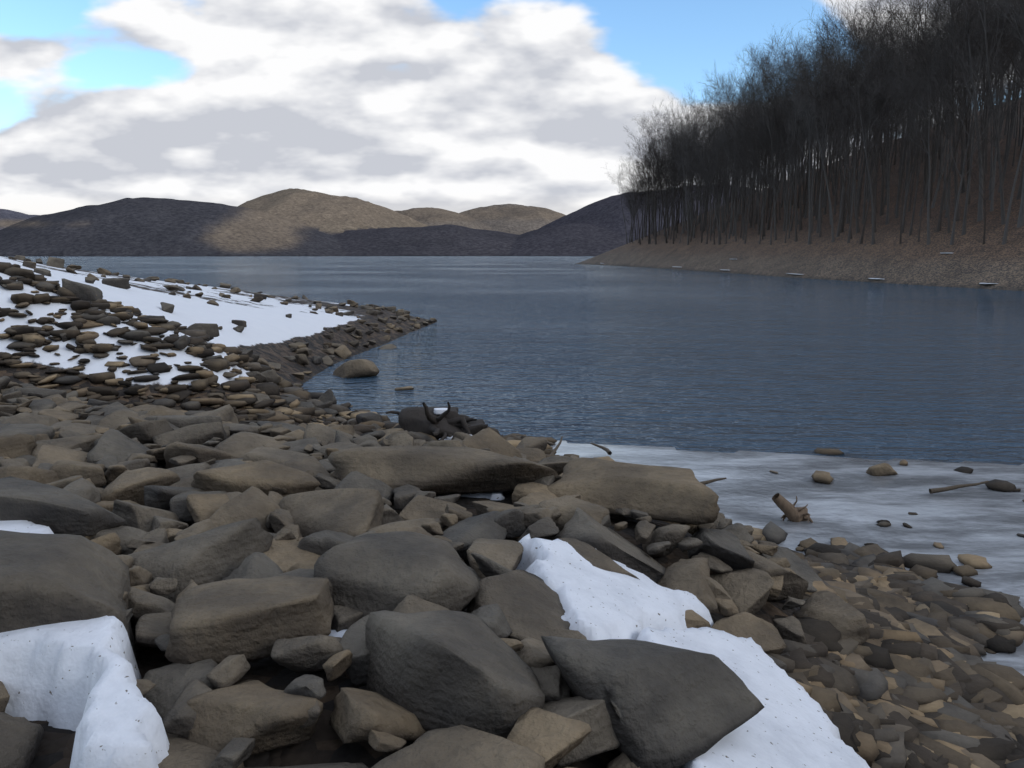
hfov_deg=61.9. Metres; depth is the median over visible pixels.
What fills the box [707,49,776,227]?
tree
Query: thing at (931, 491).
driftwood sticks
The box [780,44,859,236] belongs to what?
tree
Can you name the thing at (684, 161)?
tree
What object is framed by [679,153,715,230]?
tree
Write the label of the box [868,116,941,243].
tree
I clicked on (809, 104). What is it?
tree
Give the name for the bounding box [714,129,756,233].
tree
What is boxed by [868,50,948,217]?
tree
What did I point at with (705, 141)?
tree
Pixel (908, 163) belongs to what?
tree
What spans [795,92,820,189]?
tree
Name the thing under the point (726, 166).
tree
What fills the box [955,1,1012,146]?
tree
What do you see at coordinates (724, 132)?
tree
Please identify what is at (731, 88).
tree
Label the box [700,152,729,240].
tree
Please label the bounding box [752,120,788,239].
tree
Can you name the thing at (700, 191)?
tree
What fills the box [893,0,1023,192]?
tree
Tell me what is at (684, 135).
tree
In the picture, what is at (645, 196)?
tree
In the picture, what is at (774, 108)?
tree
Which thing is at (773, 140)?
tree
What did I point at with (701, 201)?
tree
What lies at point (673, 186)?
tree
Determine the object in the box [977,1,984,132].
tree
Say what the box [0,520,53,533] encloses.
snow drift
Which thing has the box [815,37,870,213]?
tree
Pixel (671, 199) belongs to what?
tree
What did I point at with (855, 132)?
tree
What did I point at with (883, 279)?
snow on right bank
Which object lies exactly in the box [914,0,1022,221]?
tree
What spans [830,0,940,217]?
tree
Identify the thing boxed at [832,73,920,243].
tree
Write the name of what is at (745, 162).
tree
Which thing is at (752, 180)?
tree
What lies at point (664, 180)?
tree
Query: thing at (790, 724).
snow drift
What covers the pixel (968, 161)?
tree
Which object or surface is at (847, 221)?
tree
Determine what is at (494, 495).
snow drift
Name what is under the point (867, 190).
tree
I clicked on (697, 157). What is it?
tree
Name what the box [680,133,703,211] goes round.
tree
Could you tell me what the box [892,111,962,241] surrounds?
tree
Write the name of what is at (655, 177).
tree
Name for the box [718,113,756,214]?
tree
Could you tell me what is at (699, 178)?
tree
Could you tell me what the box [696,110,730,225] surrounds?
tree
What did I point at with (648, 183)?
tree
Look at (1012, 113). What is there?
tree
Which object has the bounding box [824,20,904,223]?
tree
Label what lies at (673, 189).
tree
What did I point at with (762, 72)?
tree
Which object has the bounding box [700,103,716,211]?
tree
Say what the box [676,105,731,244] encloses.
tree
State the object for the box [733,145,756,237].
tree
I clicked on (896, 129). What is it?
tree
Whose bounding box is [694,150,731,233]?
tree
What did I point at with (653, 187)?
tree
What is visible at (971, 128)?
tree
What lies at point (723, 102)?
tree
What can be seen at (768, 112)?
tree
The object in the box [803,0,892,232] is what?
tree
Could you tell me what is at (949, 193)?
tree
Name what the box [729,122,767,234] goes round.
tree
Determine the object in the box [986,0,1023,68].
tree
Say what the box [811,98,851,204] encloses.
tree
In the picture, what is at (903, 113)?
tree
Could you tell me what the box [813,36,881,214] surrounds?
tree
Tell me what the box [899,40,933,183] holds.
tree
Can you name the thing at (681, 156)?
tree
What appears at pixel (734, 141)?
tree
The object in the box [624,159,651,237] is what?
tree
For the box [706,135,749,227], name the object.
tree
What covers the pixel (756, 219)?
tree
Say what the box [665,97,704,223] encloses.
tree
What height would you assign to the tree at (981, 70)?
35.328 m
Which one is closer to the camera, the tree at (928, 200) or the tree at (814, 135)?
the tree at (928, 200)
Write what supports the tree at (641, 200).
on the ground
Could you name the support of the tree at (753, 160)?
on the ground
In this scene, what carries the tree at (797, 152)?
on the ground
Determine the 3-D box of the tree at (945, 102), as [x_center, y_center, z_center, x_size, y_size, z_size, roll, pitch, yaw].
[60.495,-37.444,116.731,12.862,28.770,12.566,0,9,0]
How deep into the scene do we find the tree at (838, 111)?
157.24 m
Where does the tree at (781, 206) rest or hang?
on the ground
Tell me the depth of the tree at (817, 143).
164.83 m
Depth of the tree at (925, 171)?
136.62 m
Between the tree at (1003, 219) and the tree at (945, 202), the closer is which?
the tree at (1003, 219)
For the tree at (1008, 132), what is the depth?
137.26 m
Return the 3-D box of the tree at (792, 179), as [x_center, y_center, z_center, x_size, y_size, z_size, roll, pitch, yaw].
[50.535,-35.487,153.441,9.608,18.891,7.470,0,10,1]
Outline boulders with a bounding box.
[0,376,870,767]
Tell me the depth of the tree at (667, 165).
257.79 m
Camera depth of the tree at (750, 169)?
194.37 m
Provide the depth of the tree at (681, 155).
261.06 m
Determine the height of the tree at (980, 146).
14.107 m
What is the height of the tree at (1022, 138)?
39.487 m
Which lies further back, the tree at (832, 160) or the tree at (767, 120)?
the tree at (767, 120)
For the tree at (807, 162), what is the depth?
179.71 m
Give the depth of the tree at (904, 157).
131.36 m
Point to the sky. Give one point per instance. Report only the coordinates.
(458, 106)
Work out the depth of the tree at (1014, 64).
98.29 m
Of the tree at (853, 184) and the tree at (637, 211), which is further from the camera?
the tree at (637, 211)
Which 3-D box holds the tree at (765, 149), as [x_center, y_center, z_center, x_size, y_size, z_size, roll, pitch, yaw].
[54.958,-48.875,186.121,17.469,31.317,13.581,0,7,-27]
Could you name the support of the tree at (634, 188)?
on the ground
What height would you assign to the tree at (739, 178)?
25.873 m
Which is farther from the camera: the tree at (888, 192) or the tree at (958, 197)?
the tree at (888, 192)
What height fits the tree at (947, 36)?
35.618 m
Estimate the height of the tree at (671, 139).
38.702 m
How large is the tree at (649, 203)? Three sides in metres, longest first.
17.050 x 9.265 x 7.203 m
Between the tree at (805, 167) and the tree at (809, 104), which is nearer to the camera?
the tree at (809, 104)
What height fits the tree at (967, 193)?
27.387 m
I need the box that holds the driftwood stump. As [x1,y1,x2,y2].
[772,493,813,522]
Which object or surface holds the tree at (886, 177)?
on the ground
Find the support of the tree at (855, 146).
on the ground
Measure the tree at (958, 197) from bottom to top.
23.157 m
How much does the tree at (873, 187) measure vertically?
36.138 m
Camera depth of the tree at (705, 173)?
196.35 m
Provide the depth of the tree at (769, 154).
178.44 m
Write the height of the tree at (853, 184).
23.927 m
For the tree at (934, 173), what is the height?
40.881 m
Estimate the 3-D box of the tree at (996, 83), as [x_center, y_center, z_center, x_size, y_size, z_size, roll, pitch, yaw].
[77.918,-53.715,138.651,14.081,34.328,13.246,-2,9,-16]
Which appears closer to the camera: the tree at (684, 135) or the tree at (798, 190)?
the tree at (798, 190)
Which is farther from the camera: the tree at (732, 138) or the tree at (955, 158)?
the tree at (732, 138)
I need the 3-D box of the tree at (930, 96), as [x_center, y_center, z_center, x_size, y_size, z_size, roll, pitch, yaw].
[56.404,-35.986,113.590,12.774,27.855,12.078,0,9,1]
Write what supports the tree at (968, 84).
on the ground
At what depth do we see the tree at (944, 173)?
102.38 m
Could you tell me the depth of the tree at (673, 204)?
244.66 m
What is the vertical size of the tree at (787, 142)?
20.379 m
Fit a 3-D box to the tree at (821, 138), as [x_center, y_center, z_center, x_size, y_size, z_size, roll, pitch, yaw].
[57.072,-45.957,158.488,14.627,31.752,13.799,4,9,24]
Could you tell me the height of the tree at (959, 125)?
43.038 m
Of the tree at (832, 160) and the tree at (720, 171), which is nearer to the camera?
the tree at (832, 160)
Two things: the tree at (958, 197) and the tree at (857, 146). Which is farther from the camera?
the tree at (857, 146)
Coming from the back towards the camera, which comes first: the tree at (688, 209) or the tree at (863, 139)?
the tree at (688, 209)
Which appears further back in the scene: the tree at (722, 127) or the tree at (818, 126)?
the tree at (722, 127)
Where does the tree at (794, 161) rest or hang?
on the ground
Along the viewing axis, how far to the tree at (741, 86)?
222.51 m
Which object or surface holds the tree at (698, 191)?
on the ground
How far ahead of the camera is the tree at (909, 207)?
128.42 m
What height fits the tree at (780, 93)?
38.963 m
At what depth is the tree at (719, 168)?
221.71 m
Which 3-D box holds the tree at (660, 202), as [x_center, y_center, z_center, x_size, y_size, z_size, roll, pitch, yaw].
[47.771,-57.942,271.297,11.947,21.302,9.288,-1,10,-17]
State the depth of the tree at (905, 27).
228.73 m
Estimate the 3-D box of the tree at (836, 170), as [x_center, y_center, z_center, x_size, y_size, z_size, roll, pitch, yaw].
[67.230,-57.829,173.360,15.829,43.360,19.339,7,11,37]
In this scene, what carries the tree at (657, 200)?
on the ground
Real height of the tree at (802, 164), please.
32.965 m
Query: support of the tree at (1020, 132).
on the ground
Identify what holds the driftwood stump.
on the ground
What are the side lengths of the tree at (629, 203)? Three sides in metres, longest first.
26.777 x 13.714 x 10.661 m
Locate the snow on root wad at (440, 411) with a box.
[434,408,471,439]
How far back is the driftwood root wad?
13.53 m
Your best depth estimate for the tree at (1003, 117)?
117.63 m
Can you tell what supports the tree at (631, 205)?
on the ground
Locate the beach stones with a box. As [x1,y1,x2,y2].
[0,262,1023,767]
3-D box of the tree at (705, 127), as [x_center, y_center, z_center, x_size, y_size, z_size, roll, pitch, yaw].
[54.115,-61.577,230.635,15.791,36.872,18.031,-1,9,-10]
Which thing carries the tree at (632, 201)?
on the ground
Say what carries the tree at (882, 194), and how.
on the ground
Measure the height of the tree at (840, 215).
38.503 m
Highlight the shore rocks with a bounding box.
[1,255,897,475]
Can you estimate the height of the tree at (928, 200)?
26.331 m
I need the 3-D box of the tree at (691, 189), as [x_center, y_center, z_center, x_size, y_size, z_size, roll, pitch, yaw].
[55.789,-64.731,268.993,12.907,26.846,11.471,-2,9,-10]
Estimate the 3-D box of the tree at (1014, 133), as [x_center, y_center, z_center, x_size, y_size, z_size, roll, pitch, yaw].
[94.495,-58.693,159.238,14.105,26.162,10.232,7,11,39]
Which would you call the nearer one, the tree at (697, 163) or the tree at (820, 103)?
the tree at (820, 103)
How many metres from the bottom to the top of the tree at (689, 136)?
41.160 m
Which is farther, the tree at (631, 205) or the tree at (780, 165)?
the tree at (631, 205)
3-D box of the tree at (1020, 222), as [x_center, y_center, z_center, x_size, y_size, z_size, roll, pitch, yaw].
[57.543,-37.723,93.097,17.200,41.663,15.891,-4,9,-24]
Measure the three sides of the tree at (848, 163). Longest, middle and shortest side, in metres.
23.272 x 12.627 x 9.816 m
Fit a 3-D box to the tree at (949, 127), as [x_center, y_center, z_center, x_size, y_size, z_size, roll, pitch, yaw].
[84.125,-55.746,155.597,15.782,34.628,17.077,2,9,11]
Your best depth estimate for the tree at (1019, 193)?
105.03 m
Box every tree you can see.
[603,160,639,243]
[614,154,648,243]
[620,169,645,241]
[621,173,643,239]
[622,174,644,242]
[623,100,684,242]
[623,114,678,236]
[623,131,669,236]
[623,206,639,243]
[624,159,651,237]
[624,179,641,235]
[626,185,639,236]
[626,186,647,242]
[627,130,677,243]
[630,116,677,244]
[630,177,653,242]
[631,155,665,215]
[631,174,659,230]
[634,188,656,239]
[635,192,659,219]
[637,141,666,233]
[641,140,667,235]
[642,120,672,230]
[642,144,669,228]
[643,109,673,232]
[643,189,665,243]
[645,133,693,243]
[645,185,661,238]
[646,178,676,234]
[647,150,670,199]
[647,156,690,223]
[647,191,664,227]
[650,106,704,236]
[652,147,682,232]
[654,105,712,244]
[656,128,683,229]
[656,169,682,239]
[657,111,691,235]
[657,140,690,238]
[657,168,682,240]
[659,84,708,235]
[659,183,685,237]
[661,87,722,224]
[661,128,702,233]
[664,109,702,223]
[664,154,683,222]
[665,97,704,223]
[665,107,700,228]
[666,102,706,198]
[666,148,699,216]
[668,100,714,230]
[668,134,695,232]
[669,115,695,230]
[669,170,686,225]
[673,150,690,225]
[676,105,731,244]
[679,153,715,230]
[679,186,699,242]
[680,125,730,234]
[680,125,730,238]
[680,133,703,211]
[681,119,721,222]
[681,120,719,208]
[685,158,730,243]
[686,150,729,244]
[687,88,730,222]
[687,153,716,240]
[688,144,725,241]
[689,117,726,210]
[690,108,738,231]
[691,73,754,230]
[692,130,728,239]
[692,165,719,242]
[694,49,771,233]
[694,101,749,232]
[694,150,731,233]
[695,129,733,232]
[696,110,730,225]
[697,87,757,215]
[698,151,724,228]
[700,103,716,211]
[700,107,738,230]
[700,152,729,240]
[702,133,735,226]
[704,74,750,213]
[704,75,738,154]
[704,113,738,207]
[705,86,752,217]
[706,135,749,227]
[706,147,741,243]
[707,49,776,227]
[708,86,766,236]
[710,90,756,222]
[714,102,761,212]
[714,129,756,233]
[718,60,777,221]
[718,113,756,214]
[719,133,761,241]
[720,47,773,201]
[722,58,775,202]
[722,60,792,236]
[722,136,759,238]
[723,84,765,222]
[723,135,764,234]
[724,88,766,220]
[726,105,766,227]
[726,145,761,212]
[727,118,781,240]
[727,144,776,243]
[728,114,784,229]
[729,88,767,221]
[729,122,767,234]
[733,108,770,228]
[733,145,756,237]
[734,59,810,240]
[737,23,822,223]
[737,76,772,215]
[738,43,791,197]
[738,104,792,190]
[739,45,796,205]
[739,160,786,243]
[742,93,796,230]
[743,90,811,201]
[744,39,807,223]
[744,49,802,215]
[746,54,799,206]
[746,86,795,224]
[748,86,804,234]
[748,90,802,224]
[749,27,820,229]
[752,35,835,229]
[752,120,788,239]
[753,87,821,241]
[753,100,781,223]
[754,3,848,232]
[754,132,803,219]
[756,16,865,244]
[759,79,799,184]
[762,138,802,244]
[765,34,841,224]
[765,108,804,217]
[766,102,792,207]
[768,138,813,238]
[769,93,826,217]
[769,116,818,226]
[771,0,877,232]
[771,75,817,206]
[774,93,831,230]
[775,61,849,242]
[778,64,810,207]
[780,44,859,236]
[780,48,839,223]
[781,133,814,242]
[783,69,835,217]
[784,35,846,219]
[785,24,841,195]
[786,110,831,231]
[787,35,860,217]
[789,50,837,215]
[790,3,849,207]
[792,73,836,215]
[795,55,881,238]
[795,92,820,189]
[797,52,845,220]
[798,14,870,213]
[798,123,838,203]
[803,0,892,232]
[811,53,831,178]
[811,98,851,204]
[812,75,895,243]
[813,18,899,244]
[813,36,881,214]
[814,51,903,213]
[815,0,885,205]
[815,33,906,232]
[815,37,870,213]
[818,99,857,204]
[819,0,916,236]
[821,0,926,215]
[821,22,910,214]
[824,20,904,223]
[824,43,897,223]
[826,19,907,223]
[827,82,855,204]
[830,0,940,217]
[830,88,863,177]
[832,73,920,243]
[837,76,905,212]
[839,0,928,223]
[841,106,861,194]
[849,0,921,188]
[849,55,906,201]
[850,13,923,224]
[850,70,924,231]
[851,0,903,198]
[856,0,967,213]
[859,68,924,186]
[864,0,1013,220]
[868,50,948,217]
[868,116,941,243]
[871,22,966,244]
[871,24,919,164]
[871,70,962,220]
[874,0,965,199]
[874,0,990,206]
[875,7,983,217]
[877,0,1005,217]
[880,33,910,164]
[881,0,926,134]
[884,0,974,189]
[884,10,941,205]
[886,48,973,235]
[887,2,959,211]
[887,25,991,232]
[890,35,933,172]
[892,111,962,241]
[893,0,942,144]
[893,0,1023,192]
[897,55,979,200]
[899,0,1021,203]
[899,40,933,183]
[902,68,946,175]
[903,2,983,209]
[903,82,974,232]
[905,59,946,169]
[907,4,1002,215]
[913,27,1023,244]
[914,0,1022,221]
[916,0,969,160]
[916,22,985,190]
[921,0,986,147]
[926,0,1023,231]
[929,0,1023,88]
[929,13,1006,174]
[931,44,1015,208]
[933,0,991,182]
[934,0,1023,234]
[937,0,1009,224]
[937,0,1016,173]
[938,4,1012,172]
[939,0,1023,207]
[939,11,981,139]
[940,0,1022,170]
[941,0,1020,170]
[941,1,978,157]
[943,0,1023,227]
[947,3,1023,199]
[951,30,1023,211]
[952,114,1019,244]
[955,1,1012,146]
[960,2,1017,160]
[966,0,1023,192]
[967,17,1019,129]
[970,1,1023,244]
[972,0,1023,189]
[975,0,1023,145]
[975,2,1023,77]
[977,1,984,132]
[978,0,1021,162]
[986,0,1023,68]
[986,24,1019,138]
[990,1,1023,165]
[992,1,1023,62]
[999,19,1017,135]
[1004,10,1023,85]
[1008,1,1021,136]
[1010,74,1015,117]
[1016,117,1023,172]
[1016,163,1023,198]
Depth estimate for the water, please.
26.54 m
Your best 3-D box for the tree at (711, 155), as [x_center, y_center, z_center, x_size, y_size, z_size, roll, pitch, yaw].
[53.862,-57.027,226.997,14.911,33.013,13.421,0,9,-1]
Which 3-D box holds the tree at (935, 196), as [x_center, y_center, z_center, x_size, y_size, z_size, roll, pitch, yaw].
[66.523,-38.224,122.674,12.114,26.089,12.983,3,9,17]
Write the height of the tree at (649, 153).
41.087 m
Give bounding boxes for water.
[3,256,1023,464]
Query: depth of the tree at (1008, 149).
112.49 m
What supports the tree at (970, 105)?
on the ground
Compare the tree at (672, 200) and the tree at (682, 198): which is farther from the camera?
the tree at (682, 198)
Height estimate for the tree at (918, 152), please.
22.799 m
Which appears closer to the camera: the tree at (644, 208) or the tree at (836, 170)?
the tree at (836, 170)
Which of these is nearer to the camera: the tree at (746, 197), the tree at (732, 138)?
the tree at (746, 197)
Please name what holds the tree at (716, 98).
on the ground
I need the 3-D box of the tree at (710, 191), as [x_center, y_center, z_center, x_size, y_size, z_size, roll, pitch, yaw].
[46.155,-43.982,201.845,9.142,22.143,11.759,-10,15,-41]
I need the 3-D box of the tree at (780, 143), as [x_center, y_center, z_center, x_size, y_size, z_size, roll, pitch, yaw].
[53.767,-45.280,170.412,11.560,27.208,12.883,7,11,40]
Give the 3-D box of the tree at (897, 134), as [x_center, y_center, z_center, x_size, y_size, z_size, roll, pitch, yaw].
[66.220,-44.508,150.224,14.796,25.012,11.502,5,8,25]
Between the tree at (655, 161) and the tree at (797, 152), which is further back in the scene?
the tree at (655, 161)
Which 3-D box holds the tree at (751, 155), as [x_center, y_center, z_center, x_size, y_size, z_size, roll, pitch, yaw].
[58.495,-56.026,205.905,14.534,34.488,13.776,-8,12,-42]
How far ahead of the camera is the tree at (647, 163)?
281.59 m
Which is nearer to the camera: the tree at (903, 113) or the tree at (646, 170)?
the tree at (903, 113)
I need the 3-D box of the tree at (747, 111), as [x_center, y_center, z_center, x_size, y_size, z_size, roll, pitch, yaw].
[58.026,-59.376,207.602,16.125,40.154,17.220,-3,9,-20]
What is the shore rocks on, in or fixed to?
on the ground
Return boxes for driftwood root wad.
[386,402,487,440]
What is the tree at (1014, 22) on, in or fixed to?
on the ground
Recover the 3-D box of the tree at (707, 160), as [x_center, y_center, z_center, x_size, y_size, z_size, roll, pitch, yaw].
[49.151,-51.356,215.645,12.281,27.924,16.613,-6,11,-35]
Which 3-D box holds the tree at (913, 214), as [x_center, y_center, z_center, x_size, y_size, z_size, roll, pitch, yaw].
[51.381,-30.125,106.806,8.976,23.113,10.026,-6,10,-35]
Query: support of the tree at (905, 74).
on the ground
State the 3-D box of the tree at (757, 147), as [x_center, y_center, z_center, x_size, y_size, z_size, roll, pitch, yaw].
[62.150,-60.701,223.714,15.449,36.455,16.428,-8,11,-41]
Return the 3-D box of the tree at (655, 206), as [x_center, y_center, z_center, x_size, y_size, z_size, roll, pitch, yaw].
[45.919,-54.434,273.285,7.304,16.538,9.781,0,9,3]
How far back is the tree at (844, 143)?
168.06 m
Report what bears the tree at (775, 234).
on the ground
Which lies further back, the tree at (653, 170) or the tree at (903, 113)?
the tree at (653, 170)
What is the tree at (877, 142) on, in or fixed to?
on the ground
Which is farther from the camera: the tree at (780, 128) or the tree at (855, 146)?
the tree at (855, 146)
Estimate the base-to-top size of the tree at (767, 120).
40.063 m
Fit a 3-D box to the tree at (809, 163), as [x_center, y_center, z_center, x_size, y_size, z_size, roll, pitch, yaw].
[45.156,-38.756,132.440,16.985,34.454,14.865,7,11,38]
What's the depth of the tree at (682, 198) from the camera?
272.76 m
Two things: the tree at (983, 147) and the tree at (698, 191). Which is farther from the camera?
the tree at (698, 191)
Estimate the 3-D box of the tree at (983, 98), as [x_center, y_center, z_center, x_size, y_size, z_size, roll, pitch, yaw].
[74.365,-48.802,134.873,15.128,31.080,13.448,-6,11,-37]
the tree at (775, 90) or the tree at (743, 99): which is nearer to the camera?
the tree at (775, 90)
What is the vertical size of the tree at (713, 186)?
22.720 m
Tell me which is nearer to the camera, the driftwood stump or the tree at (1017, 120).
the driftwood stump
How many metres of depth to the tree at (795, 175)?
145.46 m
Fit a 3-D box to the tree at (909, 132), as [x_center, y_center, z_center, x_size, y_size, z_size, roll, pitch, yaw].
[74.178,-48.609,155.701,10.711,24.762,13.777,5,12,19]
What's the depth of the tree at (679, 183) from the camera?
246.67 m
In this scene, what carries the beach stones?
on the ground
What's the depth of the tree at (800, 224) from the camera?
155.20 m
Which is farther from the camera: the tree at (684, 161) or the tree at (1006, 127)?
the tree at (684, 161)
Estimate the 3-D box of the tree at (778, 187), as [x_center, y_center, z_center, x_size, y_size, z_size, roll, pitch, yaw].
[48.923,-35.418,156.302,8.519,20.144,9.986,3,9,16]
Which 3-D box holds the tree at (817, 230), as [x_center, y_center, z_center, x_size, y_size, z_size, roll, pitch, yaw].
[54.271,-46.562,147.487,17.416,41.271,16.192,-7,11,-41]
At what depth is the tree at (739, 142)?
184.70 m
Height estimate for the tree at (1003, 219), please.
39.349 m
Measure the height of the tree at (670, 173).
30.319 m
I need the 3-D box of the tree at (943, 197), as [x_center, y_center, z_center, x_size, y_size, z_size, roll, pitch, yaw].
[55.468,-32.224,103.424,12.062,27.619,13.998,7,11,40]
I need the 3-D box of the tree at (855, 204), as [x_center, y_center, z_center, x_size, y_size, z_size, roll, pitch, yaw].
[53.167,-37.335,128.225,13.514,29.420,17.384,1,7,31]
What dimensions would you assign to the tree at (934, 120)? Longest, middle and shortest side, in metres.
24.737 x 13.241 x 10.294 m
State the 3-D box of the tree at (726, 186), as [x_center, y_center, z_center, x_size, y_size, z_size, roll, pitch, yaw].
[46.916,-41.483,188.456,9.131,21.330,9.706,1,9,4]
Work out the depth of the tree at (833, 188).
198.43 m
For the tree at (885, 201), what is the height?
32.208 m
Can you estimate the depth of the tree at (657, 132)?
284.73 m
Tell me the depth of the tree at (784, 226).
168.69 m
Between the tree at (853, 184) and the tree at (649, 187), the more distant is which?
the tree at (649, 187)
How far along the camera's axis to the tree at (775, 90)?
173.37 m
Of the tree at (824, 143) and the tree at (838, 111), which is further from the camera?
the tree at (824, 143)
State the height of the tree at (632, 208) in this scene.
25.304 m
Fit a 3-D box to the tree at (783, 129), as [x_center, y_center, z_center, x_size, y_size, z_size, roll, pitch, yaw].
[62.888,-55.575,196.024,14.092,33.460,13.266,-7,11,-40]
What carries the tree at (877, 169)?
on the ground
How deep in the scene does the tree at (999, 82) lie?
146.28 m
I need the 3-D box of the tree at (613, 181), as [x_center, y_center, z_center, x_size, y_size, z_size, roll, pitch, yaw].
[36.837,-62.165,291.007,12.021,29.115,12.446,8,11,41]
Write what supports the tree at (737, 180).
on the ground
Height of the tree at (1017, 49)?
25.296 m
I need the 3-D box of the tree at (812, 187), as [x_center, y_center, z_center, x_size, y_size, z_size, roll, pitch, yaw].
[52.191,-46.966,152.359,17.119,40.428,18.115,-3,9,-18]
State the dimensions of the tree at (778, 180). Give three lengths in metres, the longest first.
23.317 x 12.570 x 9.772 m
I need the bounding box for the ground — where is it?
[0,98,1023,767]
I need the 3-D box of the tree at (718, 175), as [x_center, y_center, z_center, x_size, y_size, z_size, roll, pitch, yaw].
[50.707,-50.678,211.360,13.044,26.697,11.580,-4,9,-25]
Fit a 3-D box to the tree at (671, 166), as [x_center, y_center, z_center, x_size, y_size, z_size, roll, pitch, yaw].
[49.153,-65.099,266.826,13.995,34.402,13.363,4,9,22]
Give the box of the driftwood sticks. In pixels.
[550,436,988,493]
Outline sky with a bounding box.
[0,0,1020,214]
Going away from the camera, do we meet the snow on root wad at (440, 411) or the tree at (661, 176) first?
the snow on root wad at (440, 411)
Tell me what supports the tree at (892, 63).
on the ground
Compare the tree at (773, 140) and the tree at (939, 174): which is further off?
the tree at (773, 140)
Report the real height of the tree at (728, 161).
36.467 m
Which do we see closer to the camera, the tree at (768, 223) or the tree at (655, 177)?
the tree at (768, 223)
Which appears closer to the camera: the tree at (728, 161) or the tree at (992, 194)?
the tree at (992, 194)
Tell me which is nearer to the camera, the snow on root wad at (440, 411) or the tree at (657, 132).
the snow on root wad at (440, 411)
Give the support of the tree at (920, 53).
on the ground
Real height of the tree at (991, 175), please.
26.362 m
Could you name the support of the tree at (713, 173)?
on the ground
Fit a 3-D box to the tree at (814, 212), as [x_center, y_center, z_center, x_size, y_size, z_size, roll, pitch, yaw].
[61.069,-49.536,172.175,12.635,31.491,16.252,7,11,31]
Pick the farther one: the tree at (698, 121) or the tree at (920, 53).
the tree at (698, 121)
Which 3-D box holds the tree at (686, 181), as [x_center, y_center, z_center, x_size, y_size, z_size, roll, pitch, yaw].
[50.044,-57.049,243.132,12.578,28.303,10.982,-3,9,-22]
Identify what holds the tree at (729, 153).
on the ground
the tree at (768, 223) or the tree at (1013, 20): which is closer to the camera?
the tree at (1013, 20)
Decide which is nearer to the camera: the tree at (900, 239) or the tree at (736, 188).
the tree at (900, 239)
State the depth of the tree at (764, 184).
161.58 m
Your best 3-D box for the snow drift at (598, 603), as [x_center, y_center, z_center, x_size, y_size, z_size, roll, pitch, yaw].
[0.623,1.355,4.749,1.378,0.736,1.371,0,9,0]
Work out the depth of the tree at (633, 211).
294.62 m
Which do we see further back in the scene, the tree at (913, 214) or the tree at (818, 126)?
the tree at (818, 126)
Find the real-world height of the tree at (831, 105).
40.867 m
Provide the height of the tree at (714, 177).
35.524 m
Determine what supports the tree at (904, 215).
on the ground
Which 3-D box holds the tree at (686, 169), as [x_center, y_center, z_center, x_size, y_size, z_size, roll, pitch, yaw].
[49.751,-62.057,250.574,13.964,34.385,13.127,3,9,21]
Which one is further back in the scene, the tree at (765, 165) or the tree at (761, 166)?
the tree at (761, 166)
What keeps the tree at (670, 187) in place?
on the ground
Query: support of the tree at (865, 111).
on the ground
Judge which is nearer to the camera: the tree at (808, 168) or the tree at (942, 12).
the tree at (942, 12)
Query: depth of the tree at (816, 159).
162.36 m
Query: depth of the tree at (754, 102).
171.22 m
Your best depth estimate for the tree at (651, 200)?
256.67 m
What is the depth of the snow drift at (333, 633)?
3.94 m
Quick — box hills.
[0,185,746,255]
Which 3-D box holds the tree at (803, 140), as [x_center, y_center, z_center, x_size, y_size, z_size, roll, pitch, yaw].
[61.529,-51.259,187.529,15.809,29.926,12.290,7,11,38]
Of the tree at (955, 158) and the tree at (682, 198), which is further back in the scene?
the tree at (682, 198)
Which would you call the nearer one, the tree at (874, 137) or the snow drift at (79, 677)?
the snow drift at (79, 677)
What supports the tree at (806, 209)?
on the ground
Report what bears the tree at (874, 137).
on the ground
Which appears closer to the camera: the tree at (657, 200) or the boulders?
the boulders
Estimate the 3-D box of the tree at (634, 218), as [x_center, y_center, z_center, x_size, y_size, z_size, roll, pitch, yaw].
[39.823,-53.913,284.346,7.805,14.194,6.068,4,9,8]
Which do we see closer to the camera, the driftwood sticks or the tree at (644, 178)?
the driftwood sticks
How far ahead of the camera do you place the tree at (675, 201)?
283.52 m
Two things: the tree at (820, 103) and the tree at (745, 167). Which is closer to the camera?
the tree at (820, 103)
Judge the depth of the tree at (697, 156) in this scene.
260.16 m
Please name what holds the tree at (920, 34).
on the ground
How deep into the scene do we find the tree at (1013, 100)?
195.92 m
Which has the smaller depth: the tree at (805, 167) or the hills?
the tree at (805, 167)
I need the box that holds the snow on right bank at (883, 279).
[720,252,997,283]
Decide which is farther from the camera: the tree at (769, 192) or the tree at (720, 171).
the tree at (720, 171)
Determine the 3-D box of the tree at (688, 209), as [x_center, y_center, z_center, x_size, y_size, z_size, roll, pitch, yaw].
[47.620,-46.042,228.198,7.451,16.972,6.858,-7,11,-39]
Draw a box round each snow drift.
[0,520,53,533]
[0,615,169,767]
[328,630,345,637]
[436,491,504,499]
[516,534,713,640]
[606,627,869,767]
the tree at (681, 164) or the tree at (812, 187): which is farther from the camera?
the tree at (681, 164)

